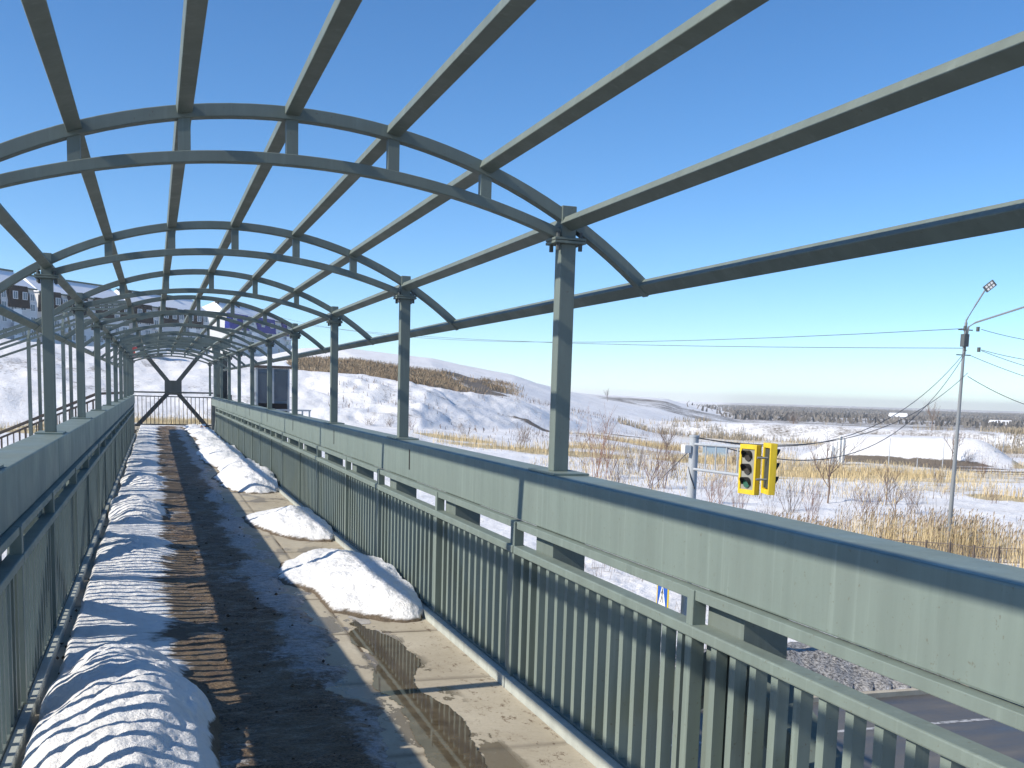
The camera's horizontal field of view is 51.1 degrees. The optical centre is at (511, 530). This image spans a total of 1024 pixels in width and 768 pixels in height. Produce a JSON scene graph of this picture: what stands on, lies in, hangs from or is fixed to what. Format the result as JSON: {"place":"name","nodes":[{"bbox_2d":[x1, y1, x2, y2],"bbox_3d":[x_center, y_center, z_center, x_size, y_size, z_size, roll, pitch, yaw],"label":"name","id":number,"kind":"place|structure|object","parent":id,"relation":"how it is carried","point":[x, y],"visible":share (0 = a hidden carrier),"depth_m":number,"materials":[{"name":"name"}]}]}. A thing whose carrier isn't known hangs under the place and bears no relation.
{"place":"outdoors","nodes":[
{"label":"outdoors","id":0,"kind":"place"},
{"bbox_2d":[16,426,595,767],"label":"walkway","id":1,"kind":"structure","parent":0,"point":[507,728],"depth_m":6.08,"materials":[{"name":"concrete"}]},
{"bbox_2d":[0,527,34,767],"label":"railing panel","id":2,"kind":"object","parent":1,"relation":"on","point":[17,715],"visible":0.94,"depth_m":4.83,"materials":[{"name":"grey paint"}]},
{"bbox_2d":[8,468,82,713],"bbox_3d":[-3.006,0.209,7.042,0.105,0.956,3.843,-1,8,-18],"label":"railing panel","id":3,"kind":"object","parent":1,"relation":"on","point":[50,581],"visible":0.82,"depth_m":6.34,"materials":[{"name":"grey paint"}]},
{"bbox_2d":[69,443,103,580],"bbox_3d":[-4.218,-0.287,10.668,0.105,0.956,3.843,-1,8,-18],"label":"railing panel","id":4,"kind":"object","parent":1,"relation":"on","point":[89,523],"visible":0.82,"depth_m":10.19,"materials":[{"name":"grey paint"}]},
{"bbox_2d":[94,430,114,522],"bbox_3d":[-5.429,-0.784,14.294,0.105,0.956,3.843,-1,8,-18],"label":"railing panel","id":5,"kind":"object","parent":1,"relation":"on","point":[106,492],"visible":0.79,"depth_m":13.89,"materials":[{"name":"grey paint"}]},
{"bbox_2d":[107,421,121,491],"bbox_3d":[-6.641,-1.280,17.919,0.105,0.956,3.843,-1,8,-18],"label":"railing panel","id":6,"kind":"object","parent":1,"relation":"on","point":[116,471],"visible":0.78,"depth_m":17.57,"materials":[{"name":"grey paint"}]},
{"bbox_2d":[21,425,221,767],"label":"snow","id":7,"kind":"structure","parent":1,"relation":"on","point":[123,691],"depth_m":5.83,"materials":[{"name":"snow"}]},
{"bbox_2d":[116,416,126,472],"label":"railing panel","id":8,"kind":"object","parent":1,"relation":"on","point":[122,456],"visible":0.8,"depth_m":21.20,"materials":[{"name":"grey paint"}]},
{"bbox_2d":[122,411,130,458],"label":"railing panel","id":9,"kind":"object","parent":1,"relation":"on","point":[126,435],"visible":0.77,"depth_m":24.95,"materials":[{"name":"grey paint"}]},
{"bbox_2d":[127,408,133,447],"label":"railing panel","id":10,"kind":"object","parent":1,"relation":"on","point":[131,440],"visible":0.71,"depth_m":28.63,"materials":[{"name":"grey paint"}]},
{"bbox_2d":[130,405,135,438],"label":"railing panel","id":11,"kind":"object","parent":1,"relation":"on","point":[132,416],"visible":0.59,"depth_m":32.02,"materials":[{"name":"grey paint"}]},
{"bbox_2d":[134,391,212,425],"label":"railing","id":12,"kind":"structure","parent":1,"relation":"on","point":[179,424],"depth_m":42.04,"materials":[{"name":"metal"}]},
{"bbox_2d":[40,488,370,760],"bbox_3d":[-3.391,0.171,10.790,1.610,0.037,14.006,-1,8,-18],"label":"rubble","id":13,"kind":"object","parent":1,"relation":"on","point":[225,629],"visible":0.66,"depth_m":7.08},
{"bbox_2d":[181,424,277,493],"bbox_3d":[-8.219,-2.381,28.861,1.068,0.369,27.609,-1,8,-18],"label":"snow mound","id":14,"kind":"object","parent":1,"relation":"on","point":[238,471],"visible":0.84,"depth_m":20.20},
{"bbox_2d":[156,426,396,767],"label":"trampled snow","id":15,"kind":"structure","parent":1,"relation":"on","point":[322,733],"depth_m":6.59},
{"bbox_2d":[241,505,333,545],"bbox_3d":[-2.862,-0.172,13.118,0.888,0.282,4.680,-1,8,-18],"label":"snow mound","id":16,"kind":"object","parent":1,"relation":"on","point":[294,522],"visible":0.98,"depth_m":12.25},
{"bbox_2d":[277,548,422,651],"bbox_3d":[-1.490,0.377,9.012,0.888,0.287,4.588,-1,8,-18],"label":"snow mound","id":17,"kind":"object","parent":1,"relation":"on","point":[348,582],"visible":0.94,"depth_m":8.43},
{"bbox_2d":[348,615,487,767],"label":"puddle water","id":18,"kind":"structure","parent":1,"relation":"on","point":[441,732],"depth_m":5.65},
{"bbox_2d":[0,339,1023,691],"bbox_3d":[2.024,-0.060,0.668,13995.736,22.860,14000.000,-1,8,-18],"label":"ground","id":19,"kind":"structure","parent":0,"point":[498,417],"depth_m":153.75,"materials":[{"name":"snow"}]},
{"bbox_2d":[0,268,37,341],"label":"apartment block","id":20,"kind":"structure","parent":19,"relation":"on","point":[19,297],"depth_m":237.89,"materials":[{"name":"paint"}]},
{"bbox_2d":[23,275,129,347],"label":"apartment block","id":21,"kind":"structure","parent":19,"relation":"on","point":[61,296],"depth_m":261.72,"materials":[{"name":"white paint"}]},
{"bbox_2d":[114,288,209,353],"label":"apartment block","id":22,"kind":"structure","parent":19,"relation":"on","point":[184,304],"depth_m":291.71,"materials":[{"name":"paint"}]},
{"bbox_2d":[202,301,291,356],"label":"apartment block","id":23,"kind":"structure","parent":19,"relation":"on","point":[285,341],"depth_m":350.08,"materials":[{"name":"white paint"}]},
{"bbox_2d":[286,355,526,397],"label":"hill scrub","id":24,"kind":"object","parent":19,"relation":"on","point":[423,376],"visible":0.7,"depth_m":212.36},
{"bbox_2d":[327,367,617,442],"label":"slope weeds","id":25,"kind":"object","parent":19,"relation":"on","point":[484,400],"visible":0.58,"depth_m":170.18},
{"bbox_2d":[0,398,1023,501],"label":"dry grass","id":26,"kind":"structure","parent":19,"relation":"on","point":[925,475],"depth_m":122.11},
{"bbox_2d":[510,417,532,446],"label":"bush","id":27,"kind":"object","parent":19,"relation":"on","point":[522,434],"visible":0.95,"depth_m":132.71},
{"bbox_2d":[578,403,627,478],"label":"bush","id":28,"kind":"object","parent":19,"relation":"on","point":[604,450],"visible":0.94,"depth_m":95.41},
{"bbox_2d":[597,443,634,482],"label":"bush","id":29,"kind":"object","parent":19,"relation":"on","point":[615,476],"visible":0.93,"depth_m":84.99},
{"bbox_2d":[621,440,651,474],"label":"bush","id":30,"kind":"object","parent":19,"relation":"on","point":[629,461],"visible":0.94,"depth_m":101.56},
{"bbox_2d":[637,432,676,488],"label":"bush","id":31,"kind":"object","parent":19,"relation":"on","point":[662,461],"visible":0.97,"depth_m":86.60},
{"bbox_2d":[656,585,668,655],"bbox_3d":[3.812,2.389,27.115,0.098,2.505,0.840,0,7,-12],"label":"crossing sign","id":32,"kind":"object","parent":19,"relation":"on","point":[662,598],"visible":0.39,"depth_m":26.98,"materials":[{"name":"metal"}]},
{"bbox_2d":[656,419,680,459],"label":"bare tree","id":33,"kind":"object","parent":19,"relation":"on","point":[665,437],"visible":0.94,"depth_m":125.49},
{"bbox_2d":[661,437,688,477],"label":"bush","id":34,"kind":"object","parent":19,"relation":"on","point":[673,464],"visible":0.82,"depth_m":97.99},
{"bbox_2d":[680,435,739,615],"bbox_3d":[4.803,0.922,25.159,0.437,6.130,4.123,0,7,-13],"label":"traffic light pole","id":35,"kind":"object","parent":19,"relation":"on","point":[691,448],"visible":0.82,"depth_m":26.60,"materials":[{"name":"metal"}]},
{"bbox_2d":[738,444,761,494],"bbox_3d":[5.065,-1.299,22.816,0.507,1.060,0.437,5,8,24],"label":"traffic light","id":36,"kind":"object","parent":35,"relation":"attached to","point":[749,470],"visible":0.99,"depth_m":22.71,"materials":[{"name":"yellow paint"}]},
{"bbox_2d":[756,443,780,494],"bbox_3d":[5.351,-1.282,22.274,0.437,1.060,0.507,7,9,34],"label":"traffic light","id":37,"kind":"object","parent":35,"relation":"attached to","point":[768,479],"visible":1,"depth_m":22.12,"materials":[{"name":"yellow paint"}]},
{"bbox_2d":[702,443,729,457],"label":"blue shed","id":38,"kind":"structure","parent":19,"relation":"on","point":[722,450],"depth_m":143.66,"materials":[{"name":"blue"}]},
{"bbox_2d":[699,458,736,503],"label":"bush","id":39,"kind":"object","parent":19,"relation":"on","point":[720,487],"visible":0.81,"depth_m":75.65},
{"bbox_2d":[729,471,749,508],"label":"bush","id":40,"kind":"object","parent":19,"relation":"on","point":[738,499],"visible":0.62,"depth_m":69.61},
{"bbox_2d":[529,410,1022,510],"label":"straw","id":41,"kind":"object","parent":19,"relation":"on","point":[850,480],"visible":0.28,"depth_m":105.54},
{"bbox_2d":[530,400,1023,537],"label":"scrub","id":42,"kind":"object","parent":19,"relation":"on","point":[790,462],"visible":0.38,"depth_m":127.84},
{"bbox_2d":[775,462,810,512],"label":"bush","id":43,"kind":"object","parent":19,"relation":"on","point":[788,497],"visible":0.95,"depth_m":72.97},
{"bbox_2d":[801,477,824,522],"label":"bush","id":44,"kind":"object","parent":19,"relation":"on","point":[812,502],"visible":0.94,"depth_m":67.29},
{"bbox_2d":[617,415,1023,453],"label":"embankment scrub","id":45,"kind":"object","parent":19,"relation":"on","point":[1019,431],"visible":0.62,"depth_m":225.03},
{"bbox_2d":[808,430,866,502],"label":"bare tree","id":46,"kind":"object","parent":19,"relation":"on","point":[829,465],"visible":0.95,"depth_m":79.02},
{"bbox_2d":[837,436,842,463],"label":"concrete pillar","id":47,"kind":"structure","parent":19,"relation":"on","point":[839,454],"depth_m":135.75,"materials":[{"name":"white paint"}]},
{"bbox_2d":[841,439,845,463],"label":"concrete pillar","id":48,"kind":"structure","parent":19,"relation":"on","point":[843,446],"depth_m":137.19,"materials":[{"name":"white paint"}]},
{"bbox_2d":[687,401,1023,428],"bbox_3d":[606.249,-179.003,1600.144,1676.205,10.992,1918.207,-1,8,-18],"label":"distant trees","id":49,"kind":"object","parent":19,"relation":"on","point":[968,419],"visible":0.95,"depth_m":709.29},
{"bbox_2d":[844,471,892,515],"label":"bush","id":50,"kind":"object","parent":19,"relation":"on","point":[869,502],"visible":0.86,"depth_m":70.88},
{"bbox_2d":[875,461,900,504],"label":"bare tree","id":51,"kind":"object","parent":19,"relation":"on","point":[885,478],"visible":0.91,"depth_m":78.26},
{"bbox_2d":[756,504,1023,567],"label":"reeds","id":52,"kind":"object","parent":19,"relation":"on","point":[966,538],"visible":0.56,"depth_m":53.12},
{"bbox_2d":[888,413,907,419],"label":"distant house","id":53,"kind":"structure","parent":19,"relation":"on","point":[902,415],"depth_m":689.82,"materials":[{"name":"paint"}]},
{"bbox_2d":[884,475,920,517],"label":"bush","id":54,"kind":"object","parent":19,"relation":"on","point":[900,494],"visible":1,"depth_m":67.45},
{"bbox_2d":[901,483,929,513],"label":"bush","id":55,"kind":"object","parent":19,"relation":"on","point":[912,502],"visible":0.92,"depth_m":72.78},
{"bbox_2d":[922,399,939,430],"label":"bare tree","id":56,"kind":"object","parent":19,"relation":"on","point":[928,409],"visible":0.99,"depth_m":230.77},
{"bbox_2d":[922,488,946,532],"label":"bush","id":57,"kind":"object","parent":19,"relation":"on","point":[938,514],"visible":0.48,"depth_m":56.23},
{"bbox_2d":[924,459,948,485],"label":"bush","id":58,"kind":"object","parent":19,"relation":"on","point":[940,480],"visible":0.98,"depth_m":100.50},
{"bbox_2d":[879,536,1023,567],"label":"lattice fence","id":59,"kind":"object","parent":19,"relation":"on","point":[949,550],"visible":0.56,"depth_m":49.73,"materials":[{"name":"brown metal"}]},
{"bbox_2d":[944,426,964,464],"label":"bare tree","id":60,"kind":"object","parent":19,"relation":"on","point":[960,437],"visible":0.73,"depth_m":145.61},
{"bbox_2d":[973,448,988,477],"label":"bush","id":61,"kind":"object","parent":19,"relation":"on","point":[982,466],"visible":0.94,"depth_m":117.61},
{"bbox_2d":[946,280,1023,548],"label":"street lamp","id":62,"kind":"object","parent":19,"relation":"on","point":[964,337],"visible":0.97,"depth_m":52.01,"materials":[{"name":"metal"}]},
{"bbox_2d":[229,310,868,347],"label":"overhead wire","id":63,"kind":"object","parent":62,"relation":"attached to","point":[658,345],"visible":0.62,"depth_m":73.58,"materials":[{"name":"grey"}]},
{"bbox_2d":[289,319,962,341],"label":"overhead wire","id":64,"kind":"object","parent":62,"relation":"attached to","point":[715,339],"visible":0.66,"depth_m":66.47,"materials":[{"name":"grey"}]},
{"bbox_2d":[698,376,963,444],"bbox_3d":[13.341,-4.793,39.158,0.025,2.966,31.312,6,9,33],"label":"overhead wire","id":65,"kind":"object","parent":62,"relation":"attached to","point":[825,441],"visible":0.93,"depth_m":34.82,"materials":[{"name":"grey"}]},
{"bbox_2d":[699,350,966,446],"bbox_3d":[13.276,-5.338,39.262,0.025,4.117,31.070,7,9,33],"label":"overhead wire","id":66,"kind":"object","parent":62,"relation":"attached to","point":[862,430],"visible":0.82,"depth_m":39.14,"materials":[{"name":"grey"}]},
{"bbox_2d":[728,353,965,460],"bbox_3d":[13.430,-4.972,38.219,0.025,4.326,32.707,6,8,31],"label":"overhead wire","id":67,"kind":"object","parent":62,"relation":"attached to","point":[869,446],"visible":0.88,"depth_m":36.41,"materials":[{"name":"grey"}]},
{"bbox_2d":[0,0,1023,411],"label":"sky","id":68,"kind":"structure","parent":0,"point":[782,64],"materials":[{"name":"blue"}]},
{"bbox_2d":[655,690,1023,767],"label":"road","id":69,"kind":"structure","parent":0,"point":[1004,739],"depth_m":24.19,"materials":[{"name":"asphalt"}]},
{"bbox_2d":[671,718,992,745],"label":"road markings","id":70,"kind":"object","parent":69,"relation":"on","point":[945,722],"depth_m":24.73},
{"bbox_2d":[701,685,976,710],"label":"road kerb","id":71,"kind":"structure","parent":69,"relation":"on","point":[893,692],"depth_m":26.73,"materials":[{"name":"concrete"}]},
{"bbox_3d":[0.777,5.305,-0.078,3.200,5.945,1.000,-1,8,-18],"label":"bridge pier","id":72,"kind":"object","parent":69,"relation":"on","visible":0},
{"bbox_2d":[0,395,134,562],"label":"truss girder","id":73,"kind":"object","parent":72,"relation":"on","point":[34,468],"visible":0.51,"depth_m":6.90,"materials":[{"name":"metal"}]},
{"bbox_2d":[211,397,1023,767],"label":"truss girder","id":74,"kind":"object","parent":72,"relation":"on","point":[953,617],"visible":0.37,"depth_m":3.72,"materials":[{"name":"metal"}]},
{"bbox_2d":[118,347,227,396],"bbox_3d":[-11.984,-5.624,37.867,3.875,1.742,0.400,-1,8,-18],"label":"canopy frame","id":75,"kind":"object","parent":74,"relation":"on","point":[187,354],"visible":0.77,"depth_m":37.79,"materials":[{"name":"grey paint"}]},
{"bbox_2d":[112,342,235,398],"bbox_3d":[-10.773,-5.128,34.241,3.875,1.742,0.400,-1,8,-18],"label":"canopy frame","id":76,"kind":"object","parent":74,"relation":"on","point":[128,357],"visible":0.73,"depth_m":34.16,"materials":[{"name":"grey paint"}]},
{"bbox_2d":[111,337,244,400],"bbox_3d":[-9.561,-4.632,30.615,3.875,1.742,0.400,-1,8,-18],"label":"canopy frame","id":77,"kind":"object","parent":74,"relation":"on","point":[228,357],"visible":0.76,"depth_m":30.47,"materials":[{"name":"grey paint"}]},
{"bbox_2d":[102,331,256,402],"bbox_3d":[-8.350,-4.136,26.989,3.875,1.742,0.400,-1,8,-18],"label":"canopy frame","id":78,"kind":"object","parent":74,"relation":"on","point":[237,353],"visible":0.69,"depth_m":26.90,"materials":[{"name":"grey paint"}]},
{"bbox_2d":[92,323,273,405],"bbox_3d":[-7.138,-3.639,23.363,3.875,1.742,0.400,-1,8,-18],"label":"canopy frame","id":79,"kind":"object","parent":74,"relation":"on","point":[251,350],"visible":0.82,"depth_m":23.25,"materials":[{"name":"grey paint"}]},
{"bbox_2d":[84,314,291,409],"bbox_3d":[-5.926,-3.143,19.738,3.875,1.742,0.400,-1,8,-18],"label":"canopy frame","id":80,"kind":"object","parent":74,"relation":"on","point":[269,345],"visible":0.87,"depth_m":19.62,"materials":[{"name":"grey paint"}]},
{"bbox_2d":[0,304,118,367],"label":"purlin","id":81,"kind":"object","parent":80,"relation":"attached to","point":[6,312],"visible":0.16,"depth_m":11.11,"materials":[{"name":"grey paint"}]},
{"bbox_2d":[0,203,133,359],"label":"purlin","id":82,"kind":"object","parent":80,"relation":"attached to","point":[14,229],"visible":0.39,"depth_m":7.34,"materials":[{"name":"grey paint"}]},
{"bbox_2d":[132,351,219,395],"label":"canopy frame","id":83,"kind":"object","parent":82,"relation":"attached to","point":[184,356],"visible":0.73,"depth_m":41.43,"materials":[{"name":"grey paint"}]},
{"bbox_2d":[21,0,145,353],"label":"purlin","id":84,"kind":"object","parent":80,"relation":"attached to","point":[39,18],"visible":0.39,"depth_m":4.14,"materials":[{"name":"grey paint"}]},
{"bbox_2d":[157,0,207,349],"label":"purlin","id":85,"kind":"object","parent":80,"relation":"attached to","point":[193,21],"visible":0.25,"depth_m":4.42,"materials":[{"name":"grey paint"}]},
{"bbox_2d":[171,0,361,348],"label":"purlin","id":86,"kind":"object","parent":80,"relation":"attached to","point":[340,16],"depth_m":4.70,"materials":[{"name":"grey paint"}]},
{"bbox_2d":[187,0,535,348],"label":"purlin","id":87,"kind":"object","parent":80,"relation":"attached to","point":[497,22],"visible":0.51,"depth_m":4.59,"materials":[{"name":"grey paint"}]},
{"bbox_2d":[197,0,768,355],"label":"purlin","id":88,"kind":"object","parent":80,"relation":"attached to","point":[712,19],"visible":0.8,"depth_m":4.14,"materials":[{"name":"grey paint"}]},
{"bbox_2d":[209,31,1023,362],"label":"purlin","id":89,"kind":"object","parent":80,"relation":"attached to","point":[989,61],"visible":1,"depth_m":3.66,"materials":[{"name":"grey paint"}]},
{"bbox_2d":[223,199,1023,370],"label":"purlin","id":90,"kind":"object","parent":80,"relation":"attached to","point":[1001,217],"depth_m":4.46,"materials":[{"name":"grey paint"}]},
{"bbox_2d":[62,295,325,414],"bbox_3d":[-4.715,-2.647,16.112,3.875,1.742,0.400,-1,8,-18],"label":"canopy frame","id":91,"kind":"object","parent":74,"relation":"on","point":[295,336],"visible":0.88,"depth_m":15.98,"materials":[{"name":"grey paint"}]},
{"bbox_2d":[34,269,372,423],"bbox_3d":[-3.503,-2.151,12.486,3.875,1.742,0.400,-1,8,-18],"label":"canopy frame","id":92,"kind":"object","parent":74,"relation":"on","point":[79,311],"visible":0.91,"depth_m":12.33,"materials":[{"name":"grey paint"}]},
{"bbox_2d":[0,221,458,439],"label":"canopy frame","id":93,"kind":"object","parent":74,"relation":"on","point":[404,298],"visible":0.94,"depth_m":8.69,"materials":[{"name":"grey paint"}]},
{"bbox_2d":[0,103,648,475],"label":"canopy frame","id":94,"kind":"object","parent":74,"relation":"on","point":[564,240],"visible":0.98,"depth_m":5.27,"materials":[{"name":"grey paint"}]},
{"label":"walkway slab","id":95,"kind":"structure","parent":0,"visible":0},
{"bbox_2d":[216,407,224,439],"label":"railing panel","id":96,"kind":"object","parent":95,"relation":"on","point":[220,424],"visible":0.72,"depth_m":32.90,"materials":[{"name":"grey paint"}]},
{"bbox_2d":[222,410,233,444],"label":"railing panel","id":97,"kind":"object","parent":95,"relation":"on","point":[228,429],"visible":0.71,"depth_m":29.42,"materials":[{"name":"grey paint"}]},
{"bbox_2d":[232,414,245,456],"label":"railing panel","id":98,"kind":"object","parent":95,"relation":"on","point":[238,435],"visible":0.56,"depth_m":25.56,"materials":[{"name":"grey paint"}]},
{"bbox_2d":[243,418,262,465],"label":"railing panel","id":99,"kind":"object","parent":95,"relation":"on","point":[252,443],"visible":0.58,"depth_m":22.06,"materials":[{"name":"grey paint"}]},
{"bbox_2d":[259,424,285,491],"bbox_3d":[-4.223,-1.310,18.723,0.105,0.956,3.843,-1,8,-18],"label":"railing panel","id":100,"kind":"object","parent":95,"relation":"on","point":[272,452],"visible":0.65,"depth_m":18.17,"materials":[{"name":"grey paint"}]},
{"bbox_2d":[280,433,321,515],"bbox_3d":[-3.012,-0.814,15.097,0.105,0.956,3.843,-1,8,-18],"label":"railing panel","id":101,"kind":"object","parent":95,"relation":"on","point":[301,478],"visible":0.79,"depth_m":14.78,"materials":[{"name":"grey paint"}]},
{"bbox_2d":[317,446,384,557],"bbox_3d":[-1.800,-0.318,11.472,0.105,0.956,3.843,-1,8,-18],"label":"railing panel","id":102,"kind":"object","parent":95,"relation":"on","point":[350,506],"visible":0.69,"depth_m":11.04,"materials":[{"name":"grey paint"}]},
{"bbox_2d":[378,470,524,687],"bbox_3d":[-0.589,0.179,7.846,0.105,0.956,3.843,-1,8,-18],"label":"railing panel","id":103,"kind":"object","parent":95,"relation":"on","point":[462,576],"visible":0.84,"depth_m":7.12,"materials":[{"name":"grey paint"}]},
{"bbox_2d":[505,522,1023,767],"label":"railing panel","id":104,"kind":"object","parent":95,"relation":"on","point":[586,681],"visible":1,"depth_m":4.11,"materials":[{"name":"grey paint"}]},
{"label":"landing pavement","id":105,"kind":"structure","parent":0,"visible":0},
{"bbox_2d":[120,334,231,426],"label":"cross braced portal","id":106,"kind":"object","parent":105,"relation":"on","point":[173,386],"visible":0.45,"depth_m":42.19,"materials":[{"name":"paint"}]},
{"bbox_2d":[254,361,291,412],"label":"lift booth","id":107,"kind":"object","parent":105,"relation":"on","point":[280,385],"visible":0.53,"depth_m":41.58,"materials":[{"name":"metal"}]},
{"bbox_3d":[-20.163,-1.224,38.254,10.024,4.791,3.650,-1,8,-18],"label":"staircase","id":108,"kind":"object","parent":105,"relation":"attached to","visible":0},
{"bbox_2d":[0,392,123,447],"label":"stair railing","id":109,"kind":"object","parent":108,"relation":"on","point":[39,416],"visible":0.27,"depth_m":37.26,"materials":[{"name":"grey metal"}]},
{"bbox_2d":[0,391,123,447],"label":"stair railing","id":110,"kind":"object","parent":108,"relation":"on","point":[42,421],"visible":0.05,"depth_m":40.42,"materials":[{"name":"grey metal"}]},
{"bbox_2d":[0,300,128,435],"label":"stair canopy","id":111,"kind":"object","parent":108,"relation":"on","point":[67,314],"visible":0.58,"depth_m":37.77,"materials":[{"name":"metal"}]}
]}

